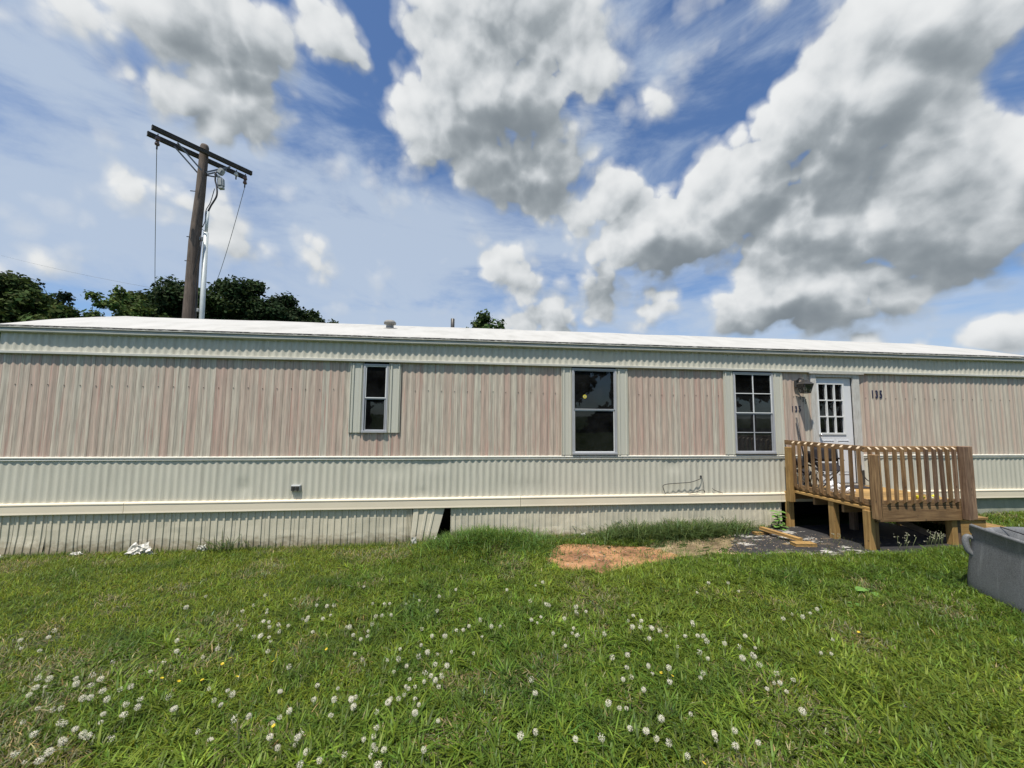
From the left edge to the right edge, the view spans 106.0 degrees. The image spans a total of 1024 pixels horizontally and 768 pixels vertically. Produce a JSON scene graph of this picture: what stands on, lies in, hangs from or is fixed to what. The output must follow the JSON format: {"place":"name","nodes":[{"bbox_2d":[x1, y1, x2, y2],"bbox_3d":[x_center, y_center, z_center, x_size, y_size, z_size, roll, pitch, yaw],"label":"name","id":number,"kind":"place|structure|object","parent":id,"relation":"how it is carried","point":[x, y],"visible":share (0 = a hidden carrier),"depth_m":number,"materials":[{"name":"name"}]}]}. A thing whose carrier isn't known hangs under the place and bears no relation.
{"place":"outdoors","nodes":[
{"label":"outdoors","id":0,"kind":"place"},
{"bbox_2d":[0,510,1023,767],"bbox_3d":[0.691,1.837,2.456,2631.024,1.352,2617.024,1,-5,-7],"label":"ground","id":1,"kind":"structure","parent":0,"point":[814,518],"depth_m":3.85,"materials":[{"name":"plant"}]},
{"bbox_2d":[10,750,19,765],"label":"dandelion","id":2,"kind":"object","parent":1,"relation":"on","point":[13,754],"visible":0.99,"depth_m":2.00,"materials":[{"name":"white plant"}]},
{"bbox_2d":[0,270,56,332],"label":"broadleaf tree","id":3,"kind":"object","parent":1,"relation":"on","point":[18,302],"visible":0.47,"depth_m":25.95,"materials":[{"name":"green plant"}]},
{"bbox_2d":[5,272,55,306],"bbox_3d":[-41.441,-2.318,31.609,4.348,13.857,6.345,-3,-6,37],"label":"broadleaf tree","id":4,"kind":"object","parent":1,"relation":"on","point":[39,283],"visible":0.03,"depth_m":32.55,"materials":[{"name":"green plant"}]},
{"bbox_2d":[30,730,38,741],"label":"flower","id":5,"kind":"object","parent":1,"relation":"on","point":[34,734],"visible":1,"depth_m":2.15,"materials":[{"name":"white plant"}]},
{"bbox_2d":[34,756,44,767],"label":"dandelion","id":6,"kind":"object","parent":1,"relation":"on","point":[41,758],"visible":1,"depth_m":1.96,"materials":[{"name":"white plant"}]},
{"bbox_2d":[0,301,83,336],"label":"broadleaf tree","id":7,"kind":"object","parent":1,"relation":"on","point":[58,311],"visible":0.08,"depth_m":25.24,"materials":[{"name":"green plant"}]},
{"bbox_2d":[44,747,54,761],"bbox_3d":[-2.431,1.956,2.016,0.041,0.109,0.040,20,0,-35],"label":"dandelion","id":8,"kind":"object","parent":1,"relation":"on","point":[48,751],"visible":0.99,"depth_m":2.02,"materials":[{"name":"white plant"}]},
{"bbox_2d":[54,737,66,757],"bbox_3d":[-2.433,1.960,2.078,0.034,0.110,0.029,11,-9,-26],"label":"dandelion","id":9,"kind":"object","parent":1,"relation":"on","point":[61,739],"visible":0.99,"depth_m":2.08,"materials":[{"name":"white plant"}]},
{"bbox_2d":[58,738,67,751],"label":"dandelion","id":10,"kind":"object","parent":1,"relation":"on","point":[62,741],"visible":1,"depth_m":2.09,"materials":[{"name":"white plant"}]},
{"bbox_2d":[46,289,82,317],"bbox_3d":[-38.573,-1.689,32.674,2.734,12.800,3.767,4,-6,-38],"label":"broadleaf tree","id":11,"kind":"object","parent":1,"relation":"on","point":[62,297],"visible":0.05,"depth_m":32.80,"materials":[{"name":"green plant"}]},
{"bbox_2d":[70,551,86,555],"bbox_3d":[-6.243,2.438,5.543,0.226,0.061,0.068,2,-5,-13],"label":"torn plastic","id":12,"kind":"object","parent":1,"relation":"on","point":[74,553],"visible":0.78,"depth_m":5.53,"materials":[{"name":"white plastic"}]},
{"bbox_2d":[78,730,91,747],"bbox_3d":[-2.322,1.954,2.104,0.039,0.140,0.037,-11,5,26],"label":"flower","id":13,"kind":"object","parent":1,"relation":"on","point":[83,734],"visible":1,"depth_m":2.10,"materials":[{"name":"white plant"}]},
{"bbox_2d":[80,289,110,317],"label":"broadleaf tree","id":14,"kind":"object","parent":1,"relation":"on","point":[93,295],"visible":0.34,"depth_m":22.22,"materials":[{"name":"green plant"}]},
{"bbox_2d":[101,285,137,316],"bbox_3d":[-22.580,-0.918,22.069,1.668,9.693,1.410,3,-5,-29],"label":"broadleaf tree","id":15,"kind":"object","parent":1,"relation":"on","point":[113,305],"visible":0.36,"depth_m":22.26,"materials":[{"name":"green plant"}]},
{"bbox_2d":[106,290,156,313],"bbox_3d":[-32.104,-1.605,33.374,4.781,12.819,5.884,1,-5,-7],"label":"broadleaf tree","id":16,"kind":"object","parent":1,"relation":"on","point":[135,297],"visible":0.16,"depth_m":31.98,"materials":[{"name":"green plant"}]},
{"bbox_2d":[124,542,155,555],"bbox_3d":[-5.384,2.385,5.595,0.422,0.186,0.145,1,-5,-7],"label":"torn plastic","id":17,"kind":"object","parent":1,"relation":"on","point":[135,548],"visible":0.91,"depth_m":5.58,"materials":[{"name":"white plastic"}]},
{"bbox_2d":[114,302,168,317],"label":"broadleaf tree","id":18,"kind":"object","parent":1,"relation":"on","point":[143,310],"visible":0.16,"depth_m":25.78,"materials":[{"name":"green plant"}]},
{"bbox_2d":[137,274,207,318],"bbox_3d":[-29.091,-2.267,33.831,6.272,14.244,6.115,-3,-6,38],"label":"broadleaf tree","id":19,"kind":"object","parent":1,"relation":"on","point":[168,293],"visible":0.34,"depth_m":31.99,"materials":[{"name":"green plant"}]},
{"bbox_2d":[147,124,252,318],"bbox_3d":[-8.885,-1.922,10.703,0.605,9.980,2.332,-3,-6,34],"label":"utility pole","id":20,"kind":"object","parent":1,"relation":"on","point":[190,309],"visible":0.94,"depth_m":10.84,"materials":[{"name":"brown wood"}]},
{"bbox_2d":[155,149,156,302],"bbox_3d":[-19.689,-6.486,21.337,0.032,2.274,30.377,5,-6,-43],"label":"power line","id":21,"kind":"object","parent":20,"relation":"hanging from","point":[155,203],"visible":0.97,"depth_m":13.23,"materials":[{"name":"grey metal"}]},
{"bbox_2d":[207,187,244,295],"bbox_3d":[-17.318,-6.850,22.623,0.032,3.394,28.116,5,-6,-40],"label":"power line","id":22,"kind":"object","parent":20,"relation":"hanging from","point":[230,239],"visible":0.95,"depth_m":15.15,"materials":[{"name":"grey metal"}]},
{"bbox_2d":[195,544,207,551],"bbox_3d":[-4.622,2.444,5.753,0.161,0.101,0.070,2,-5,-18],"label":"torn plastic","id":23,"kind":"object","parent":1,"relation":"on","point":[203,547],"visible":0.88,"depth_m":5.74,"materials":[{"name":"white plastic"}]},
{"bbox_2d":[178,278,263,319],"bbox_3d":[-25.960,-2.396,34.751,5.521,14.682,7.017,1,-5,-7],"label":"broadleaf tree","id":24,"kind":"object","parent":1,"relation":"on","point":[214,302],"visible":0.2,"depth_m":33.43,"materials":[{"name":"green plant"}]},
{"bbox_2d":[216,274,271,320],"bbox_3d":[-23.678,-2.346,34.215,5.652,14.510,6.005,1,-5,-7],"label":"broadleaf tree","id":25,"kind":"object","parent":1,"relation":"on","point":[246,302],"visible":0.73,"depth_m":32.65,"materials":[{"name":"green plant"}]},
{"bbox_2d":[266,733,273,745],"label":"dandelion","id":26,"kind":"object","parent":1,"relation":"on","point":[270,736],"visible":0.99,"depth_m":2.10,"materials":[{"name":"white plant"}]},
{"bbox_2d":[262,291,307,321],"bbox_3d":[-20.554,-1.801,35.215,4.733,13.622,5.946,1,-5,-7],"label":"broadleaf tree","id":27,"kind":"object","parent":1,"relation":"on","point":[283,307],"visible":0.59,"depth_m":34.66,"materials":[{"name":"green plant"}]},
{"bbox_2d":[293,733,300,750],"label":"dandelion","id":28,"kind":"object","parent":1,"relation":"on","point":[297,737],"visible":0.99,"depth_m":2.08,"materials":[{"name":"white plant"}]},
{"bbox_2d":[303,308,325,322],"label":"broadleaf tree","id":29,"kind":"object","parent":1,"relation":"on","point":[313,316],"visible":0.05,"depth_m":34.72,"materials":[{"name":"green plant"}]},
{"bbox_2d":[374,760,381,767],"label":"dandelion","id":30,"kind":"object","parent":1,"relation":"on","point":[379,763],"visible":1,"depth_m":1.94,"materials":[{"name":"white plant"}]},
{"bbox_2d":[385,698,391,708],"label":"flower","id":31,"kind":"object","parent":1,"relation":"on","point":[388,702],"visible":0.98,"depth_m":2.37,"materials":[{"name":"white plant"}]},
{"bbox_2d":[411,537,416,544],"bbox_3d":[-1.537,2.454,6.040,0.109,0.134,0.042,1,-5,-7],"label":"torn plastic","id":32,"kind":"object","parent":1,"relation":"on","point":[413,540],"visible":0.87,"depth_m":6.03,"materials":[{"name":"white plastic"}]},
{"bbox_2d":[410,709,417,722],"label":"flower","id":33,"kind":"object","parent":1,"relation":"on","point":[415,712],"visible":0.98,"depth_m":2.26,"materials":[{"name":"white plant"}]},
{"bbox_2d":[466,309,504,328],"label":"broadleaf tree","id":34,"kind":"object","parent":1,"relation":"on","point":[483,320],"visible":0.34,"depth_m":18.58,"materials":[{"name":"green plant"}]},
{"bbox_2d":[0,510,1005,563],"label":"long grass","id":35,"kind":"structure","parent":1,"relation":"on","point":[675,530],"depth_m":6.00,"materials":[{"name":"green plant"}]},
{"bbox_2d":[0,316,1023,556],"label":"mobile home","id":36,"kind":"object","parent":1,"relation":"on","point":[122,432],"visible":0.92,"depth_m":6.37,"materials":[{"name":"metal"}]},
{"bbox_2d":[361,364,388,432],"bbox_3d":[-2.220,0.230,6.279,0.398,1.111,0.078,1,-5,-7],"label":"window","id":37,"kind":"structure","parent":36,"relation":"in","point":[376,376],"depth_m":6.28,"materials":[{"name":"black glass"}]},
{"bbox_2d":[572,368,617,454],"bbox_3d":[1.424,0.470,6.683,0.798,1.476,0.078,1,-5,-7],"label":"window","id":38,"kind":"structure","parent":36,"relation":"in","point":[594,395],"depth_m":6.68,"materials":[{"name":"black glass"}]},
{"bbox_2d":[733,372,776,453],"bbox_3d":[4.396,0.522,7.025,0.793,1.471,0.078,1,-5,-7],"label":"window","id":39,"kind":"structure","parent":36,"relation":"in","point":[753,394],"depth_m":7.02,"materials":[{"name":"black glass"}]},
{"bbox_2d":[816,377,856,483],"bbox_3d":[6.041,0.857,7.195,0.756,1.955,0.106,1,-5,-7],"label":"door","id":40,"kind":"structure","parent":36,"relation":"in","point":[834,395],"depth_m":7.24,"materials":[{"name":"white paint"}]},
{"bbox_2d":[862,470,868,483],"bbox_3d":[6.629,1.727,7.114,0.392,0.279,0.056,0,-5,1],"label":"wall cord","id":41,"kind":"object","parent":36,"relation":"attached to","point":[863,475],"depth_m":7.09,"materials":[{"name":"grey metal"}]},
{"bbox_2d":[517,731,523,740],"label":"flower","id":42,"kind":"object","parent":1,"relation":"on","point":[520,735],"visible":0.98,"depth_m":2.07,"materials":[{"name":"white plant"}]},
{"bbox_2d":[546,543,676,572],"bbox_3d":[1.399,2.418,5.446,1.897,0.087,1.302,1,-5,-7],"label":"dirt patch","id":43,"kind":"object","parent":1,"relation":"on","point":[588,562],"visible":0.77,"depth_m":5.43,"materials":[{"name":"brown soil"}]},
{"bbox_2d":[658,714,664,722],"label":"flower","id":44,"kind":"object","parent":1,"relation":"on","point":[660,717],"visible":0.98,"depth_m":2.22,"materials":[{"name":"white plant"}]},
{"bbox_2d":[549,531,888,565],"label":"pebbles","id":45,"kind":"object","parent":1,"relation":"on","point":[694,549],"visible":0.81,"depth_m":5.62,"materials":[{"name":"grey gravel"}]},
{"bbox_2d":[528,531,910,571],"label":"weedy litter","id":46,"kind":"object","parent":1,"relation":"on","point":[662,551],"visible":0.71,"depth_m":5.58,"materials":[{"name":"brown plant"}]},
{"bbox_2d":[771,510,787,530],"bbox_3d":[4.641,2.373,6.702,0.277,0.328,0.268,1,-5,-7],"label":"leafy weed","id":47,"kind":"object","parent":1,"relation":"on","point":[778,525],"visible":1,"depth_m":6.69,"materials":[{"name":"green plant"}]},
{"bbox_2d":[798,707,809,730],"bbox_3d":[1.669,1.924,2.203,0.041,0.132,0.035,-17,-31,36],"label":"flower","id":48,"kind":"object","parent":1,"relation":"on","point":[802,712],"visible":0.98,"depth_m":2.21,"materials":[{"name":"white plant"}]},
{"bbox_2d":[729,522,969,556],"bbox_3d":[5.116,2.427,6.066,4.152,0.128,1.732,1,-5,-7],"label":"ground sheet","id":49,"kind":"object","parent":1,"relation":"on","point":[888,532],"visible":0.62,"depth_m":5.99,"materials":[{"name":"black fabric"}]},
{"bbox_2d":[752,531,771,534],"bbox_3d":[4.133,2.464,6.391,0.287,0.034,0.106,1,-5,-11],"label":"loose board","id":50,"kind":"object","parent":49,"relation":"on","point":[761,532],"visible":0.76,"depth_m":6.36,"materials":[{"name":"brown wood"}]},
{"bbox_2d":[759,526,802,540],"bbox_3d":[4.238,2.366,6.109,0.091,0.056,0.674,2,-5,-15],"label":"loose board","id":51,"kind":"object","parent":49,"relation":"on","point":[786,535],"visible":1,"depth_m":6.05,"materials":[{"name":"brown wood"}]},
{"bbox_2d":[790,541,816,546],"bbox_3d":[4.287,2.354,5.681,0.309,0.046,0.136,0,-5,1],"label":"loose board","id":52,"kind":"object","parent":49,"relation":"on","point":[801,544],"visible":1,"depth_m":5.64,"materials":[{"name":"brown wood"}]},
{"bbox_2d":[784,440,977,549],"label":"deck","id":53,"kind":"structure","parent":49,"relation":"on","point":[876,503],"depth_m":5.61,"materials":[{"name":"brown wood"}]},
{"bbox_2d":[796,417,811,486],"bbox_3d":[5.269,1.221,6.974,0.188,1.229,0.035,-4,-6,43],"label":"broom pole","id":54,"kind":"object","parent":53,"relation":"on","point":[801,440],"visible":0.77,"depth_m":7.01,"materials":[{"name":"black paint"}]},
{"bbox_2d":[796,458,812,485],"bbox_3d":[5.193,1.573,6.861,0.437,0.518,0.239,3,-5,-24],"label":"folding chair","id":55,"kind":"object","parent":53,"relation":"on","point":[802,463],"visible":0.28,"depth_m":6.87,"materials":[{"name":"metal"}]},
{"bbox_2d":[808,451,823,486],"bbox_3d":[5.271,1.491,6.711,0.234,0.657,0.474,-2,-5,26],"label":"folding chair","id":56,"kind":"object","parent":53,"relation":"on","point":[809,458],"visible":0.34,"depth_m":6.73,"materials":[{"name":"metal"}]},
{"bbox_2d":[814,447,844,487],"bbox_3d":[5.419,1.443,6.597,0.432,0.736,0.226,0,-5,2],"label":"folding chair","id":57,"kind":"object","parent":53,"relation":"on","point":[830,459],"visible":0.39,"depth_m":6.64,"materials":[{"name":"metal"}]},
{"bbox_2d":[830,481,840,492],"bbox_3d":[5.370,1.701,6.431,0.230,0.202,0.218,-4,-6,44],"label":"plastic bag","id":58,"kind":"object","parent":53,"relation":"on","point":[832,487],"visible":0.37,"depth_m":6.38,"materials":[{"name":"white plastic"}]},
{"bbox_2d":[846,487,855,493],"bbox_3d":[5.521,1.735,6.308,0.140,0.117,0.144,1,-5,-7],"label":"plastic bag","id":59,"kind":"object","parent":53,"relation":"on","point":[847,490],"visible":0.49,"depth_m":6.29,"materials":[{"name":"white plastic"}]},
{"bbox_2d":[894,532,915,549],"bbox_3d":[5.531,2.226,5.412,0.270,0.245,0.134,1,-5,-7],"label":"flowering weed","id":60,"kind":"object","parent":49,"relation":"on","point":[905,542],"visible":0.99,"depth_m":5.42,"materials":[{"name":"green plant"}]},
{"bbox_2d":[924,530,943,546],"bbox_3d":[5.981,2.208,5.461,0.261,0.289,0.126,1,-5,-7],"label":"flowering weed","id":61,"kind":"object","parent":49,"relation":"on","point":[934,538],"visible":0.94,"depth_m":5.46,"materials":[{"name":"plant"}]},
{"bbox_2d":[896,516,1004,534],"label":"deck steps","id":62,"kind":"structure","parent":49,"relation":"on","point":[981,521],"depth_m":6.12,"materials":[{"name":"brown wood"}]},
{"bbox_2d":[855,586,878,596],"bbox_3d":[3.703,2.178,4.041,0.264,0.096,0.204,-1,-5,23],"label":"leafy weed","id":63,"kind":"object","parent":1,"relation":"on","point":[861,589],"visible":0.55,"depth_m":4.02,"materials":[{"name":"green plant"}]},
{"bbox_2d":[961,524,1023,612],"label":"plastic tub","id":64,"kind":"object","parent":1,"relation":"on","point":[996,564],"visible":0.96,"depth_m":3.83,"materials":[{"name":"grey plastic"}]},
{"bbox_2d":[0,0,1023,354],"label":"sky","id":65,"kind":"structure","parent":0,"point":[826,170],"materials":[{"name":"blue"}]},
{"bbox_2d":[642,533,789,556],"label":"sandy ground","id":66,"kind":"structure","parent":0,"point":[716,540],"depth_m":5.79,"materials":[{"name":"beige sand"}]},
{"bbox_2d":[845,485,869,488],"bbox_3d":[6.080,1.841,6.901,0.600,0.014,0.280,1,-5,-7],"label":"door mat","id":67,"kind":"object","parent":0,"point":[856,487],"depth_m":6.82,"materials":[{"name":"black fabric"}]}
]}

